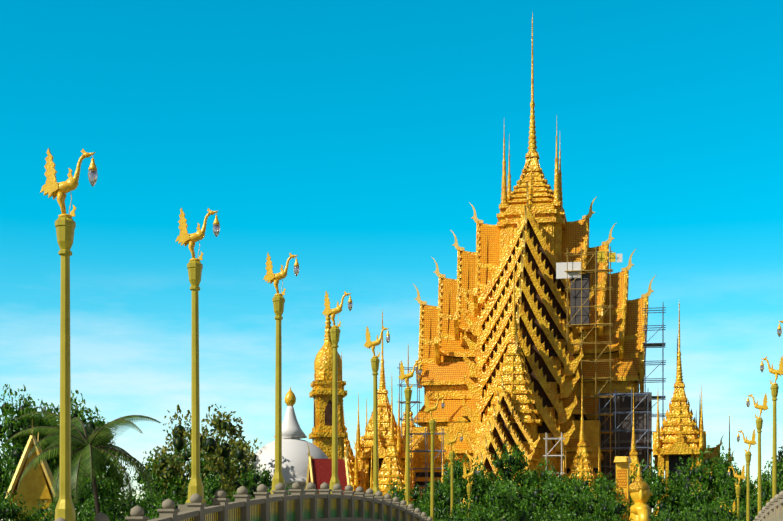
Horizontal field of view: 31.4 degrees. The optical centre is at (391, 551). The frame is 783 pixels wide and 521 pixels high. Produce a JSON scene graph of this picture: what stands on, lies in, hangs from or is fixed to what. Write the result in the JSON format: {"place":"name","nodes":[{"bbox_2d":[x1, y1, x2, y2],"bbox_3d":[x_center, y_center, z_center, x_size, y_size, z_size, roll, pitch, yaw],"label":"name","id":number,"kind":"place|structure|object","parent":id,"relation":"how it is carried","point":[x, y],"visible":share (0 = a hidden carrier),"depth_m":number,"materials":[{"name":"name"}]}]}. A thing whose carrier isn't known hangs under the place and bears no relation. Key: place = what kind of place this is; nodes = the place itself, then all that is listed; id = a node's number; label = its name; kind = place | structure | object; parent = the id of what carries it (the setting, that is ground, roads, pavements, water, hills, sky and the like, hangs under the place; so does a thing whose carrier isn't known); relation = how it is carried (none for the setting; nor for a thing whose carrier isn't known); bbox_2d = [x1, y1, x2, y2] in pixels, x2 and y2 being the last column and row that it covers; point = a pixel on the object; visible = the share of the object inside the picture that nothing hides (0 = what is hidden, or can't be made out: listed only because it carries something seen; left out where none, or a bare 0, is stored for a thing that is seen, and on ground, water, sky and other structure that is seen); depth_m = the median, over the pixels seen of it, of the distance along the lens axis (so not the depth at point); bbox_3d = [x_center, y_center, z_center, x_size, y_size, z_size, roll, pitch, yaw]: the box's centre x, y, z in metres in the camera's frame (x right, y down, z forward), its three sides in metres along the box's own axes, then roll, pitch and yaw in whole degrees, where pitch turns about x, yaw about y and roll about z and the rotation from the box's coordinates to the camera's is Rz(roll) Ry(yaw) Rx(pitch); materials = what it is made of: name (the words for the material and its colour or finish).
{"place":"outdoors","nodes":[
{"label":"outdoors","id":0,"kind":"place"},
{"bbox_2d":[5,419,58,519],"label":"gabled roof","id":1,"kind":"structure","parent":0,"point":[34,486],"depth_m":96.12,"materials":[{"name":"metal"}]},
{"bbox_2d":[306,442,349,494],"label":"red roof hall","id":2,"kind":"structure","parent":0,"point":[319,472],"depth_m":99.33,"materials":[{"name":"tile"}]},
{"bbox_2d":[309,316,347,458],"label":"tower","id":3,"kind":"structure","parent":0,"point":[320,434],"depth_m":118.65,"materials":[{"name":"gold metal"}]},
{"bbox_2d":[0,0,782,520],"label":"sky","id":4,"kind":"structure","parent":0,"point":[351,139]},
{"label":"ground","id":5,"kind":"structure","parent":0,"visible":0},
{"bbox_2d":[0,488,28,520],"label":"bush","id":6,"kind":"object","parent":5,"relation":"on","point":[8,511],"visible":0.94,"depth_m":69.23,"materials":[{"name":"green plant"}]},
{"bbox_2d":[15,507,40,520],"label":"bush","id":7,"kind":"object","parent":5,"relation":"on","point":[32,517],"visible":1,"depth_m":70.16,"materials":[{"name":"green plant"}]},
{"bbox_2d":[0,409,80,520],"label":"tree","id":8,"kind":"object","parent":5,"relation":"on","point":[53,464],"visible":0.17,"depth_m":121.71,"materials":[{"name":"green plant"}]},
{"bbox_2d":[0,384,84,498],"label":"tree","id":9,"kind":"object","parent":5,"relation":"on","point":[11,427],"visible":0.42,"depth_m":121.31,"materials":[{"name":"green plant"}]},
{"bbox_2d":[26,399,105,507],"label":"tree","id":10,"kind":"object","parent":5,"relation":"on","point":[44,409],"visible":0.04,"depth_m":126.12,"materials":[{"name":"green plant"}]},
{"bbox_2d":[32,472,104,520],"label":"tree","id":11,"kind":"object","parent":5,"relation":"on","point":[87,490],"visible":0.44,"depth_m":90.24,"materials":[{"name":"green plant"}]},
{"bbox_2d":[48,497,107,520],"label":"bush","id":12,"kind":"object","parent":5,"relation":"on","point":[87,515],"visible":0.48,"depth_m":84.56,"materials":[{"name":"green plant"}]},
{"bbox_2d":[6,411,160,514],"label":"coconut palm","id":13,"kind":"object","parent":5,"relation":"on","point":[92,449],"visible":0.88,"depth_m":69.29,"materials":[{"name":"green plant"}]},
{"bbox_2d":[36,390,130,498],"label":"tree","id":14,"kind":"object","parent":5,"relation":"on","point":[76,412],"depth_m":129.60,"materials":[{"name":"green plant"}]},
{"bbox_2d":[50,465,120,515],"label":"tree","id":15,"kind":"object","parent":5,"relation":"on","point":[105,491],"visible":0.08,"depth_m":117.68,"materials":[{"name":"green plant"}]},
{"bbox_2d":[92,490,158,520],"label":"bush","id":16,"kind":"object","parent":5,"relation":"on","point":[113,513],"visible":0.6,"depth_m":69.53,"materials":[{"name":"green plant"}]},
{"bbox_2d":[115,462,152,512],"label":"tree","id":17,"kind":"object","parent":5,"relation":"on","point":[139,480],"visible":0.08,"depth_m":118.12,"materials":[{"name":"green plant"}]},
{"bbox_2d":[118,504,160,520],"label":"bush","id":18,"kind":"object","parent":5,"relation":"on","point":[151,516],"visible":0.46,"depth_m":61.56,"materials":[{"name":"green plant"}]},
{"bbox_2d":[120,486,185,516],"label":"bush","id":19,"kind":"object","parent":5,"relation":"on","point":[134,500],"visible":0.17,"depth_m":79.86,"materials":[{"name":"green plant"}]},
{"bbox_2d":[136,447,213,510],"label":"tree","id":20,"kind":"object","parent":5,"relation":"on","point":[173,487],"visible":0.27,"depth_m":97.91,"materials":[{"name":"green plant"}]},
{"bbox_2d":[155,471,226,515],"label":"tree","id":21,"kind":"object","parent":5,"relation":"on","point":[213,485],"visible":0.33,"depth_m":79.52,"materials":[{"name":"green plant"}]},
{"bbox_2d":[144,426,242,501],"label":"tree","id":22,"kind":"object","parent":5,"relation":"on","point":[185,458],"visible":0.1,"depth_m":104.08,"materials":[{"name":"green plant"}]},
{"bbox_2d":[146,404,256,504],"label":"tree","id":23,"kind":"object","parent":5,"relation":"on","point":[234,448],"visible":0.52,"depth_m":97.97,"materials":[{"name":"green plant"}]},
{"bbox_2d":[226,491,234,520],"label":"bush","id":24,"kind":"object","parent":5,"relation":"on","point":[231,501],"visible":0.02,"depth_m":80.02,"materials":[{"name":"green plant"}]},
{"bbox_2d":[206,438,261,486],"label":"tree","id":25,"kind":"object","parent":5,"relation":"on","point":[252,461],"visible":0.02,"depth_m":104.26,"materials":[{"name":"green plant"}]},
{"bbox_2d":[231,462,272,501],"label":"bush","id":26,"kind":"object","parent":5,"relation":"on","point":[262,478],"visible":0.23,"depth_m":91.90,"materials":[{"name":"green plant"}]},
{"bbox_2d":[249,387,328,493],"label":"stupa","id":27,"kind":"object","parent":5,"relation":"on","point":[295,456],"visible":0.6,"depth_m":103.58,"materials":[{"name":"white paint"}]},
{"bbox_2d":[341,352,366,495],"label":"spire","id":28,"kind":"structure","parent":5,"relation":"on","point":[357,478],"depth_m":145.03,"materials":[{"name":"gold metal"}]},
{"bbox_2d":[357,309,405,488],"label":"corner prang","id":29,"kind":"structure","parent":5,"relation":"on","point":[384,412],"depth_m":148.90,"materials":[{"name":"gold metal"}]},
{"bbox_2d":[370,377,414,502],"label":"prang","id":30,"kind":"structure","parent":5,"relation":"on","point":[391,468],"depth_m":140.65,"materials":[{"name":"gold metal"}]},
{"bbox_2d":[388,491,404,501],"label":"bush","id":31,"kind":"object","parent":5,"relation":"on","point":[400,497],"visible":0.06,"depth_m":83.22,"materials":[{"name":"green plant"}]},
{"bbox_2d":[400,346,415,463],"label":"spire","id":32,"kind":"structure","parent":5,"relation":"on","point":[412,424],"depth_m":173.57,"materials":[{"name":"gold metal"}]},
{"bbox_2d":[398,362,421,504],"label":"scaffolding","id":33,"kind":"object","parent":5,"relation":"on","point":[401,402],"visible":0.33,"depth_m":155.04,"materials":[{"name":"grey metal"}]},
{"bbox_2d":[55,482,782,520],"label":"bridge","id":34,"kind":"structure","parent":5,"relation":"on","point":[295,504],"depth_m":45.60,"materials":[{"name":"concrete"}]},
{"bbox_2d":[40,148,97,520],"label":"lamp post","id":35,"kind":"object","parent":34,"relation":"on","point":[65,224],"visible":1,"depth_m":28.61,"materials":[{"name":"gold metal"}]},
{"bbox_2d":[175,207,219,502],"bbox_3d":[-5.138,-5.216,37.143,1.200,7.960,0.499,0,0,9],"label":"lamp post","id":36,"kind":"object","parent":34,"relation":"on","point":[194,264],"visible":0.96,"depth_m":37.08,"materials":[{"name":"gold metal"}]},
{"bbox_2d":[263,252,298,493],"bbox_3d":[-3.603,-5.844,45.598,1.200,7.960,0.499,0,0,11],"label":"lamp post","id":37,"kind":"object","parent":34,"relation":"on","point":[278,299],"visible":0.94,"depth_m":45.53,"materials":[{"name":"gold metal"}]},
{"bbox_2d":[322,291,352,493],"bbox_3d":[-2.097,-6.163,54.042,1.200,7.960,0.499,0,0,13],"label":"lamp post","id":38,"kind":"object","parent":34,"relation":"on","point":[335,337],"visible":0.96,"depth_m":53.98,"materials":[{"name":"gold metal"}]},
{"bbox_2d":[364,326,389,493],"bbox_3d":[-0.622,-6.162,62.472,1.200,7.960,0.499,0,0,12],"label":"lamp post","id":39,"kind":"object","parent":34,"relation":"on","point":[375,360],"visible":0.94,"depth_m":62.41,"materials":[{"name":"gold metal"}]},
{"bbox_2d":[398,360,421,508],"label":"lamp post","id":40,"kind":"object","parent":34,"relation":"on","point":[407,390],"visible":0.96,"depth_m":70.84,"materials":[{"name":"gold metal"}]},
{"bbox_2d":[424,395,444,520],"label":"lamp post","id":41,"kind":"object","parent":34,"relation":"on","point":[432,421],"visible":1,"depth_m":79.31,"materials":[{"name":"gold metal"}]},
{"bbox_2d":[444,430,462,517],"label":"lamp post","id":42,"kind":"object","parent":34,"relation":"on","point":[451,453],"visible":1,"depth_m":87.73,"materials":[{"name":"gold metal"}]},
{"bbox_2d":[462,464,478,519],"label":"lamp post","id":43,"kind":"object","parent":34,"relation":"on","point":[468,486],"visible":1,"depth_m":96.22,"materials":[{"name":"gold metal"}]},
{"bbox_2d":[720,500,735,513],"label":"statue","id":44,"kind":"object","parent":34,"relation":"on","point":[734,505],"visible":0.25,"depth_m":102.47,"materials":[{"name":"gold metal"}]},
{"bbox_2d":[728,465,745,519],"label":"lamp post","id":45,"kind":"object","parent":34,"relation":"on","point":[738,487],"visible":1,"depth_m":93.99,"materials":[{"name":"gold metal"}]},
{"bbox_2d":[737,429,756,520],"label":"lamp post","id":46,"kind":"object","parent":34,"relation":"on","point":[748,454],"visible":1,"depth_m":85.56,"materials":[{"name":"gold metal"}]},
{"bbox_2d":[746,393,768,511],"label":"lamp post","id":47,"kind":"object","parent":34,"relation":"on","point":[759,419],"visible":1,"depth_m":77.10,"materials":[{"name":"gold metal"}]},
{"bbox_2d":[760,356,782,497],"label":"lamp post","id":48,"kind":"object","parent":34,"relation":"on","point":[774,387],"visible":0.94,"depth_m":68.61,"materials":[{"name":"gold metal"}]},
{"bbox_2d":[777,321,782,336],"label":"street lamp","id":49,"kind":"object","parent":34,"relation":"on","point":[779,331],"visible":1,"depth_m":60.26,"materials":[{"name":"gold metal"}]},
{"bbox_2d":[385,476,460,520],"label":"tree","id":50,"kind":"object","parent":5,"relation":"on","point":[442,500],"visible":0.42,"depth_m":98.79,"materials":[{"name":"green plant"}]},
{"bbox_2d":[410,428,445,503],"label":"scaffolding","id":51,"kind":"object","parent":5,"relation":"on","point":[425,450],"visible":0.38,"depth_m":151.74,"materials":[{"name":"blue metal"}]},
{"bbox_2d":[441,448,443,482],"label":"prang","id":52,"kind":"structure","parent":5,"relation":"on","point":[442,466],"depth_m":137.98,"materials":[{"name":"gold metal"}]},
{"bbox_2d":[410,455,476,517],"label":"tree","id":53,"kind":"object","parent":5,"relation":"on","point":[458,467],"visible":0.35,"depth_m":104.59,"materials":[{"name":"green plant"}]},
{"bbox_2d":[419,507,473,520],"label":"tree","id":54,"kind":"object","parent":5,"relation":"on","point":[447,518],"visible":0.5,"depth_m":79.71,"materials":[{"name":"green plant"}]},
{"bbox_2d":[440,496,488,520],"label":"tree","id":55,"kind":"object","parent":5,"relation":"on","point":[470,510],"visible":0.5,"depth_m":85.36,"materials":[{"name":"green plant"}]},
{"bbox_2d":[435,454,517,514],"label":"tree","id":56,"kind":"object","parent":5,"relation":"on","point":[477,479],"visible":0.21,"depth_m":108.09,"materials":[{"name":"green plant"}]},
{"bbox_2d":[457,478,511,520],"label":"tree","id":57,"kind":"object","parent":5,"relation":"on","point":[477,499],"visible":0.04,"depth_m":101.21,"materials":[{"name":"green plant"}]},
{"bbox_2d":[453,481,528,520],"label":"tree","id":58,"kind":"object","parent":5,"relation":"on","point":[496,498],"visible":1,"depth_m":76.78,"materials":[{"name":"green plant"}]},
{"bbox_2d":[461,376,542,507],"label":"temple gable","id":59,"kind":"structure","parent":5,"relation":"on","point":[500,430],"depth_m":136.68,"materials":[{"name":"gold metal"}]},
{"bbox_2d":[485,269,542,475],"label":"spire","id":60,"kind":"structure","parent":59,"relation":"on","point":[514,374],"depth_m":139.35,"materials":[{"name":"gold metal"}]},
{"bbox_2d":[483,443,560,520],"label":"tree","id":61,"kind":"object","parent":5,"relation":"on","point":[516,464],"visible":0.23,"depth_m":111.47,"materials":[{"name":"green plant"}]},
{"bbox_2d":[410,12,638,504],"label":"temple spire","id":62,"kind":"object","parent":5,"relation":"on","point":[445,381],"visible":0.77,"depth_m":155.14,"materials":[{"name":"gold metal"}]},
{"bbox_2d":[413,202,499,426],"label":"temple roof","id":63,"kind":"structure","parent":62,"relation":"on","point":[443,326],"depth_m":158.46,"materials":[{"name":"gold metal"}]},
{"bbox_2d":[460,182,593,492],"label":"temple gable","id":64,"kind":"structure","parent":62,"relation":"attached to","point":[528,256],"depth_m":147.68,"materials":[{"name":"gold metal"}]},
{"bbox_2d":[564,246,612,468],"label":"scaffold","id":65,"kind":"structure","parent":62,"relation":"on","point":[567,325],"depth_m":147.03,"materials":[{"name":"grey metal"}]},
{"bbox_2d":[556,251,621,323],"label":"panels","id":66,"kind":"object","parent":65,"relation":"attached to","point":[575,293],"visible":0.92,"depth_m":147.69,"materials":[{"name":"grey"}]},
{"bbox_2d":[561,198,656,392],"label":"temple roof","id":67,"kind":"structure","parent":62,"relation":"on","point":[627,332],"depth_m":155.56,"materials":[{"name":"gold metal"}]},
{"bbox_2d":[600,392,651,515],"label":"netting","id":68,"kind":"object","parent":62,"relation":"attached to","point":[642,420],"visible":0.46,"depth_m":149.09,"materials":[{"name":"grey fabric"}]},
{"bbox_2d":[485,474,572,520],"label":"tree","id":69,"kind":"object","parent":5,"relation":"on","point":[552,497],"visible":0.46,"depth_m":85.23,"materials":[{"name":"green plant"}]},
{"bbox_2d":[503,458,582,510],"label":"tree","id":70,"kind":"object","parent":5,"relation":"on","point":[547,471],"visible":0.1,"depth_m":114.87,"materials":[{"name":"green plant"}]},
{"bbox_2d":[543,432,564,476],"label":"scaffold tower","id":71,"kind":"structure","parent":5,"relation":"on","point":[561,455],"depth_m":136.16,"materials":[{"name":"white metal"}]},
{"bbox_2d":[529,505,580,520],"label":"tree","id":72,"kind":"object","parent":5,"relation":"on","point":[550,518],"visible":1,"depth_m":75.52,"materials":[{"name":"green plant"}]},
{"bbox_2d":[526,470,603,520],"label":"tree","id":73,"kind":"object","parent":5,"relation":"on","point":[536,496],"visible":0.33,"depth_m":104.53,"materials":[{"name":"green plant"}]},
{"bbox_2d":[542,487,601,520],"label":"tree","id":74,"kind":"object","parent":5,"relation":"on","point":[566,504],"visible":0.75,"depth_m":84.74,"materials":[{"name":"green plant"}]},
{"bbox_2d":[553,471,610,520],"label":"tree","id":75,"kind":"object","parent":5,"relation":"on","point":[587,481],"visible":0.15,"depth_m":109.93,"materials":[{"name":"green plant"}]},
{"bbox_2d":[563,378,602,496],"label":"prang","id":76,"kind":"structure","parent":5,"relation":"on","point":[581,462],"depth_m":136.94,"materials":[{"name":"gold metal"}]},
{"bbox_2d":[573,489,633,520],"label":"tree","id":77,"kind":"object","parent":5,"relation":"on","point":[618,510],"visible":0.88,"depth_m":89.48,"materials":[{"name":"green plant"}]},
{"bbox_2d":[577,472,650,520],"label":"tree","id":78,"kind":"object","parent":5,"relation":"on","point":[603,488],"visible":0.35,"depth_m":99.66,"materials":[{"name":"green plant"}]},
{"bbox_2d":[614,456,630,519],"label":"pillar","id":79,"kind":"structure","parent":5,"relation":"on","point":[623,472],"depth_m":100.00,"materials":[{"name":"metal"}]},
{"bbox_2d":[597,388,650,519],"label":"scaffold bay","id":80,"kind":"object","parent":5,"relation":"on","point":[629,413],"visible":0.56,"depth_m":147.58,"materials":[{"name":"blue metal"}]},
{"bbox_2d":[614,387,650,513],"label":"spire","id":81,"kind":"structure","parent":5,"relation":"on","point":[633,453],"depth_m":137.26,"materials":[{"name":"gold metal"}]},
{"bbox_2d":[628,465,652,520],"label":"buddha statue","id":82,"kind":"object","parent":5,"relation":"on","point":[639,491],"visible":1,"depth_m":98.75,"materials":[{"name":"gold metal"}]},
{"bbox_2d":[609,459,678,520],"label":"tree","id":83,"kind":"object","parent":5,"relation":"on","point":[658,490],"visible":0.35,"depth_m":122.23,"materials":[{"name":"green plant"}]},
{"bbox_2d":[642,302,665,486],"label":"scaffold","id":84,"kind":"object","parent":5,"relation":"on","point":[645,345],"visible":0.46,"depth_m":150.13,"materials":[{"name":"grey metal"}]},
{"bbox_2d":[649,488,696,520],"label":"tree","id":85,"kind":"object","parent":5,"relation":"on","point":[686,500],"visible":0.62,"depth_m":121.21,"materials":[{"name":"green plant"}]},
{"bbox_2d":[654,335,696,470],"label":"spire","id":86,"kind":"structure","parent":5,"relation":"on","point":[656,462],"depth_m":167.72,"materials":[{"name":"gold metal"}]},
{"bbox_2d":[652,302,706,515],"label":"pavilion","id":87,"kind":"structure","parent":5,"relation":"on","point":[680,435],"depth_m":143.11,"materials":[{"name":"gold metal"}]},
{"bbox_2d":[660,506,716,520],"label":"tree","id":88,"kind":"object","parent":5,"relation":"on","point":[675,517],"visible":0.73,"depth_m":90.83,"materials":[{"name":"green plant"}]},
{"bbox_2d":[666,479,718,520],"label":"tree","id":89,"kind":"object","parent":5,"relation":"on","point":[701,494],"visible":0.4,"depth_m":121.83,"materials":[{"name":"green plant"}]},
{"bbox_2d":[683,497,714,520],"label":"tree","id":90,"kind":"object","parent":5,"relation":"on","point":[704,512],"visible":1,"depth_m":76.86,"materials":[{"name":"green plant"}]},
{"bbox_2d":[665,445,755,518],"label":"tree","id":91,"kind":"object","parent":5,"relation":"on","point":[718,476],"visible":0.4,"depth_m":123.98,"materials":[{"name":"green plant"}]},
{"bbox_2d":[687,498,757,520],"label":"tree","id":92,"kind":"object","parent":5,"relation":"on","point":[720,512],"visible":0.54,"depth_m":93.83,"materials":[{"name":"green plant"}]},
{"bbox_2d":[714,413,744,501],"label":"spire","id":93,"kind":"structure","parent":5,"relation":"on","point":[729,450],"depth_m":147.56,"materials":[{"name":"gold metal"}]},
{"bbox_2d":[709,476,757,520],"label":"tree","id":94,"kind":"object","parent":5,"relation":"on","point":[729,490],"visible":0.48,"depth_m":116.08,"materials":[{"name":"green plant"}]},
{"bbox_2d":[736,498,765,520],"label":"tree","id":95,"kind":"object","parent":5,"relation":"on","point":[753,510],"visible":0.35,"depth_m":89.47,"materials":[{"name":"green plant"}]},
{"bbox_2d":[731,472,771,520],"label":"tree","id":96,"kind":"object","parent":5,"relation":"on","point":[751,483],"visible":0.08,"depth_m":121.51,"materials":[{"name":"green plant"}]},
{"bbox_2d":[740,457,782,514],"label":"tree","id":97,"kind":"object","parent":5,"relation":"on","point":[766,484],"visible":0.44,"depth_m":114.03,"materials":[{"name":"green plant"}]},
{"bbox_2d":[771,446,782,497],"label":"tree","id":98,"kind":"object","parent":5,"relation":"on","point":[780,454],"visible":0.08,"depth_m":129.44,"materials":[{"name":"green plant"}]},
{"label":"pinnacle","id":99,"kind":"object","parent":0,"visible":0},
{"bbox_2d":[702,435,750,496],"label":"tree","id":100,"kind":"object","parent":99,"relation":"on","point":[714,450],"depth_m":157.31,"materials":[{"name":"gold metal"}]}
]}

